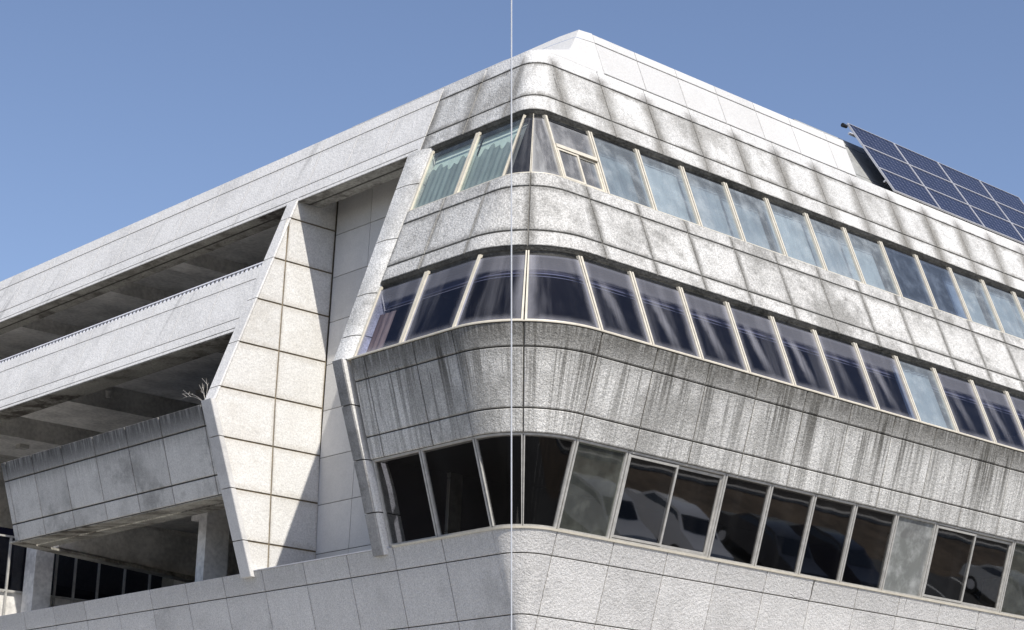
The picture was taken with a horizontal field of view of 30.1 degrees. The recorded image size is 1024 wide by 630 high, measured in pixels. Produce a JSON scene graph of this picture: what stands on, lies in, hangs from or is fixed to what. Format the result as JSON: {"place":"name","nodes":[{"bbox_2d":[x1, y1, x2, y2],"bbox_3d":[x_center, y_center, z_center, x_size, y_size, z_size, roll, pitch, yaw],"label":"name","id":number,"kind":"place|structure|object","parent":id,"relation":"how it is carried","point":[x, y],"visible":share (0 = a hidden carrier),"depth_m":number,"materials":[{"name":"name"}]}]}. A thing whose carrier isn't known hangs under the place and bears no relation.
{"place":"outdoors","nodes":[
{"label":"outdoors","id":0,"kind":"place"},
{"bbox_2d":[0,30,1023,629],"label":"office building","id":1,"kind":"structure","parent":0,"point":[572,330],"depth_m":35.42,"materials":[{"name":"concrete"}]},
{"bbox_2d":[0,534,10,590],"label":"wing window","id":2,"kind":"structure","parent":1,"relation":"in","point":[3,535],"depth_m":43.28,"materials":[{"name":"metal"}]},
{"bbox_2d":[2,536,22,615],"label":"wing window","id":3,"kind":"structure","parent":1,"relation":"in","point":[10,545],"depth_m":43.16,"materials":[{"name":"metal"}]},
{"bbox_2d":[51,554,71,606],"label":"wing window","id":4,"kind":"structure","parent":1,"relation":"in","point":[57,555],"depth_m":43.94,"materials":[{"name":"metal"}]},
{"bbox_2d":[71,558,88,602],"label":"wing window","id":5,"kind":"structure","parent":1,"relation":"in","point":[75,562],"depth_m":44.27,"materials":[{"name":"metal"}]},
{"bbox_2d":[95,563,100,598],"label":"wing window","id":6,"kind":"structure","parent":1,"relation":"in","point":[99,565],"depth_m":44.67,"materials":[{"name":"metal"}]},
{"bbox_2d":[122,569,126,594],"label":"wing window","id":7,"kind":"structure","parent":1,"relation":"in","point":[124,572],"depth_m":45.14,"materials":[{"name":"metal"}]},
{"bbox_2d":[147,574,150,589],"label":"wing window","id":8,"kind":"structure","parent":1,"relation":"in","point":[149,577],"depth_m":45.59,"materials":[{"name":"metal"}]},
{"bbox_2d":[180,380,207,399],"bbox_3d":[-6.045,1.573,36.599,0.391,0.666,1.597,12,-20,-32],"label":"dry weed","id":9,"kind":"object","parent":1,"relation":"on","point":[201,391],"visible":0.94,"depth_m":36.44,"materials":[{"name":"beige plant"}]},
{"bbox_2d":[353,272,425,356],"bbox_3d":[-2.077,0.015,32.335,0.579,1.410,1.285,16,-22,-40],"label":"window","id":10,"kind":"structure","parent":1,"relation":"in","point":[385,320],"depth_m":32.60,"materials":[{"name":"beige metal"}]},
{"bbox_2d":[373,450,437,546],"bbox_3d":[-1.782,3.068,31.787,0.521,1.440,1.270,16,-22,-40],"label":"window","id":11,"kind":"structure","parent":1,"relation":"in","point":[375,461],"depth_m":32.04,"materials":[{"name":"metal"}]},
{"bbox_2d":[401,255,478,342],"bbox_3d":[-1.180,-0.242,31.404,0.613,1.410,1.351,16,-22,-40],"label":"window","id":12,"kind":"structure","parent":1,"relation":"in","point":[426,277],"depth_m":31.70,"materials":[{"name":"beige metal"}]},
{"bbox_2d":[409,133,481,210],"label":"window","id":13,"kind":"structure","parent":1,"relation":"in","point":[443,181],"depth_m":33.95,"materials":[{"name":"glass"}]},
{"bbox_2d":[421,437,492,536],"bbox_3d":[-0.903,2.810,30.851,0.521,1.440,1.350,16,-22,-40],"label":"window","id":14,"kind":"structure","parent":1,"relation":"in","point":[423,450],"depth_m":31.07,"materials":[{"name":"metal"}]},
{"bbox_2d":[455,114,523,193],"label":"window","id":15,"kind":"structure","parent":1,"relation":"in","point":[490,163],"depth_m":33.08,"materials":[{"name":"clear glass"}]},
{"bbox_2d":[454,250,526,326],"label":"window","id":16,"kind":"structure","parent":1,"relation":"in","point":[480,256],"depth_m":30.80,"materials":[{"name":"beige metal"}]},
{"bbox_2d":[474,432,522,526],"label":"window","id":17,"kind":"structure","parent":1,"relation":"in","point":[514,433],"depth_m":30.28,"materials":[{"name":"metal"}]},
{"bbox_2d":[503,113,533,175],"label":"window","id":18,"kind":"structure","parent":1,"relation":"in","point":[522,146],"depth_m":32.35,"materials":[{"name":"glass"}]},
{"bbox_2d":[531,115,562,177],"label":"window","id":19,"kind":"structure","parent":1,"relation":"in","point":[538,165],"depth_m":32.52,"materials":[{"name":"clear glass"}]},
{"bbox_2d":[522,432,576,528],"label":"window","id":20,"kind":"structure","parent":1,"relation":"in","point":[572,448],"depth_m":30.25,"materials":[{"name":"glass"}]},
{"bbox_2d":[523,250,600,329],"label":"window","id":21,"kind":"structure","parent":1,"relation":"in","point":[578,259],"depth_m":30.71,"materials":[{"name":"glass"}]},
{"bbox_2d":[545,115,607,192],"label":"window","id":22,"kind":"structure","parent":1,"relation":"in","point":[578,155],"depth_m":32.78,"materials":[{"name":"beige metal"}]},
{"bbox_2d":[556,439,628,538],"bbox_3d":[1.287,2.818,30.698,1.180,1.440,0.521,16,-22,-40],"label":"window","id":23,"kind":"structure","parent":1,"relation":"in","point":[622,469],"depth_m":30.84,"materials":[{"name":"glass"}]},
{"bbox_2d":[580,256,651,343],"bbox_3d":[1.691,-0.224,31.226,1.180,1.410,0.605,16,-22,-40],"label":"window","id":24,"kind":"structure","parent":1,"relation":"in","point":[629,274],"depth_m":31.35,"materials":[{"name":"beige metal"}]},
{"bbox_2d":[581,132,654,209],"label":"window","id":25,"kind":"structure","parent":1,"relation":"in","point":[614,168],"depth_m":33.82,"materials":[{"name":"clear glass"}]},
{"bbox_2d":[632,149,700,225],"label":"window","id":26,"kind":"structure","parent":1,"relation":"in","point":[663,186],"depth_m":34.49,"materials":[{"name":"clear glass"}]},
{"bbox_2d":[631,272,701,358],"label":"window","id":27,"kind":"structure","parent":1,"relation":"in","point":[678,290],"depth_m":32.14,"materials":[{"name":"beige metal"}]},
{"bbox_2d":[609,451,725,556],"bbox_3d":[2.606,3.190,31.833,2.380,1.440,0.521,16,-22,-40],"label":"window","id":28,"kind":"structure","parent":1,"relation":"in","point":[667,505],"depth_m":31.81,"materials":[{"name":"glass"}]},
{"bbox_2d":[675,166,744,241],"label":"window","id":29,"kind":"structure","parent":1,"relation":"in","point":[706,201],"depth_m":35.28,"materials":[{"name":"glass"}]},
{"bbox_2d":[680,287,748,371],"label":"window","id":30,"kind":"structure","parent":1,"relation":"in","point":[724,304],"depth_m":32.91,"materials":[{"name":"beige metal"}]},
{"bbox_2d":[708,474,771,565],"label":"window","id":31,"kind":"structure","parent":1,"relation":"in","point":[742,508],"depth_m":33.00,"materials":[{"name":"glass"}]},
{"bbox_2d":[717,183,785,255],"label":"window","id":32,"kind":"structure","parent":1,"relation":"in","point":[747,216],"depth_m":36.07,"materials":[{"name":"glass"}]},
{"bbox_2d":[727,302,793,384],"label":"window","id":33,"kind":"structure","parent":1,"relation":"in","point":[769,318],"depth_m":33.69,"materials":[{"name":"beige metal"}]},
{"bbox_2d":[754,484,814,573],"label":"window","id":34,"kind":"structure","parent":1,"relation":"in","point":[788,511],"depth_m":33.76,"materials":[{"name":"metal"}]},
{"bbox_2d":[761,198,825,269],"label":"window","id":35,"kind":"structure","parent":1,"relation":"in","point":[792,236],"depth_m":36.77,"materials":[{"name":"clear glass"}]},
{"bbox_2d":[772,316,836,396],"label":"window","id":36,"kind":"structure","parent":1,"relation":"in","point":[812,332],"depth_m":34.45,"materials":[{"name":"beige metal"}]},
{"bbox_2d":[798,495,855,581],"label":"window","id":37,"kind":"structure","parent":1,"relation":"in","point":[831,519],"depth_m":34.52,"materials":[{"name":"glass"}]},
{"bbox_2d":[800,213,864,283],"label":"window","id":38,"kind":"structure","parent":1,"relation":"in","point":[827,243],"depth_m":37.56,"materials":[{"name":"glass"}]},
{"bbox_2d":[814,330,877,408],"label":"window","id":39,"kind":"structure","parent":1,"relation":"in","point":[853,345],"depth_m":35.22,"materials":[{"name":"beige metal"}]},
{"bbox_2d":[836,228,900,296],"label":"window","id":40,"kind":"structure","parent":1,"relation":"in","point":[865,261],"depth_m":38.35,"materials":[{"name":"glass"}]},
{"bbox_2d":[839,504,897,589],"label":"window","id":41,"kind":"structure","parent":1,"relation":"in","point":[872,529],"depth_m":35.29,"materials":[{"name":"glass"}]},
{"bbox_2d":[855,343,918,420],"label":"window","id":42,"kind":"structure","parent":1,"relation":"in","point":[893,357],"depth_m":36.02,"materials":[{"name":"beige metal"}]},
{"bbox_2d":[881,242,936,308],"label":"window","id":43,"kind":"structure","parent":1,"relation":"in","point":[914,256],"depth_m":39.04,"materials":[{"name":"beige metal"}]},
{"bbox_2d":[881,514,936,597],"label":"window","id":44,"kind":"structure","parent":1,"relation":"in","point":[902,571],"depth_m":36.14,"materials":[{"name":"glass"}]},
{"bbox_2d":[890,356,957,431],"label":"window","id":45,"kind":"structure","parent":1,"relation":"in","point":[925,403],"depth_m":36.79,"materials":[{"name":"blue glass"}]},
{"bbox_2d":[841,123,1023,243],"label":"solar array","id":46,"kind":"object","parent":1,"relation":"on","point":[908,173],"visible":1,"depth_m":42.79,"materials":[{"name":"glass"}]},
{"bbox_2d":[916,255,970,320],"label":"window","id":47,"kind":"structure","parent":1,"relation":"in","point":[947,269],"depth_m":39.81,"materials":[{"name":"beige metal"}]},
{"bbox_2d":[934,368,995,442],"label":"window","id":48,"kind":"structure","parent":1,"relation":"in","point":[969,381],"depth_m":37.61,"materials":[{"name":"beige metal"}]},
{"bbox_2d":[921,523,1014,611],"bbox_3d":[8.921,4.971,37.268,2.600,1.440,0.521,16,-22,-40],"label":"window","id":49,"kind":"structure","parent":1,"relation":"in","point":[965,568],"depth_m":37.24,"materials":[{"name":"glass"}]},
{"bbox_2d":[941,268,1003,332],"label":"window","id":50,"kind":"structure","parent":1,"relation":"in","point":[966,291],"depth_m":40.59,"materials":[{"name":"glass"}]},
{"bbox_2d":[971,380,1023,450],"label":"window","id":51,"kind":"structure","parent":1,"relation":"in","point":[1004,392],"depth_m":38.47,"materials":[{"name":"beige metal"}]},
{"bbox_2d":[978,280,1023,339],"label":"window","id":52,"kind":"structure","parent":1,"relation":"in","point":[1008,321],"depth_m":41.31,"materials":[{"name":"glass"}]},
{"bbox_2d":[999,541,1023,616],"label":"window","id":53,"kind":"structure","parent":1,"relation":"in","point":[1022,543],"depth_m":38.11,"materials":[{"name":"metal"}]},
{"bbox_2d":[1006,391,1023,433],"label":"window","id":54,"kind":"structure","parent":1,"relation":"in","point":[1009,396],"depth_m":38.79,"materials":[{"name":"beige metal"}]},
{"bbox_2d":[1008,292,1023,334],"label":"window","id":55,"kind":"structure","parent":1,"relation":"in","point":[1013,305],"depth_m":41.87,"materials":[{"name":"glass"}]},
{"bbox_2d":[0,0,1023,281],"label":"sky","id":56,"kind":"structure","parent":0,"point":[115,115],"materials":[{"name":"blue"}]},
{"label":"car park","id":57,"kind":"structure","parent":0,"visible":0},
{"bbox_2d":[511,0,511,629],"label":"rope","id":58,"kind":"object","parent":57,"relation":"on","point":[511,314],"visible":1,"depth_m":15.99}
]}

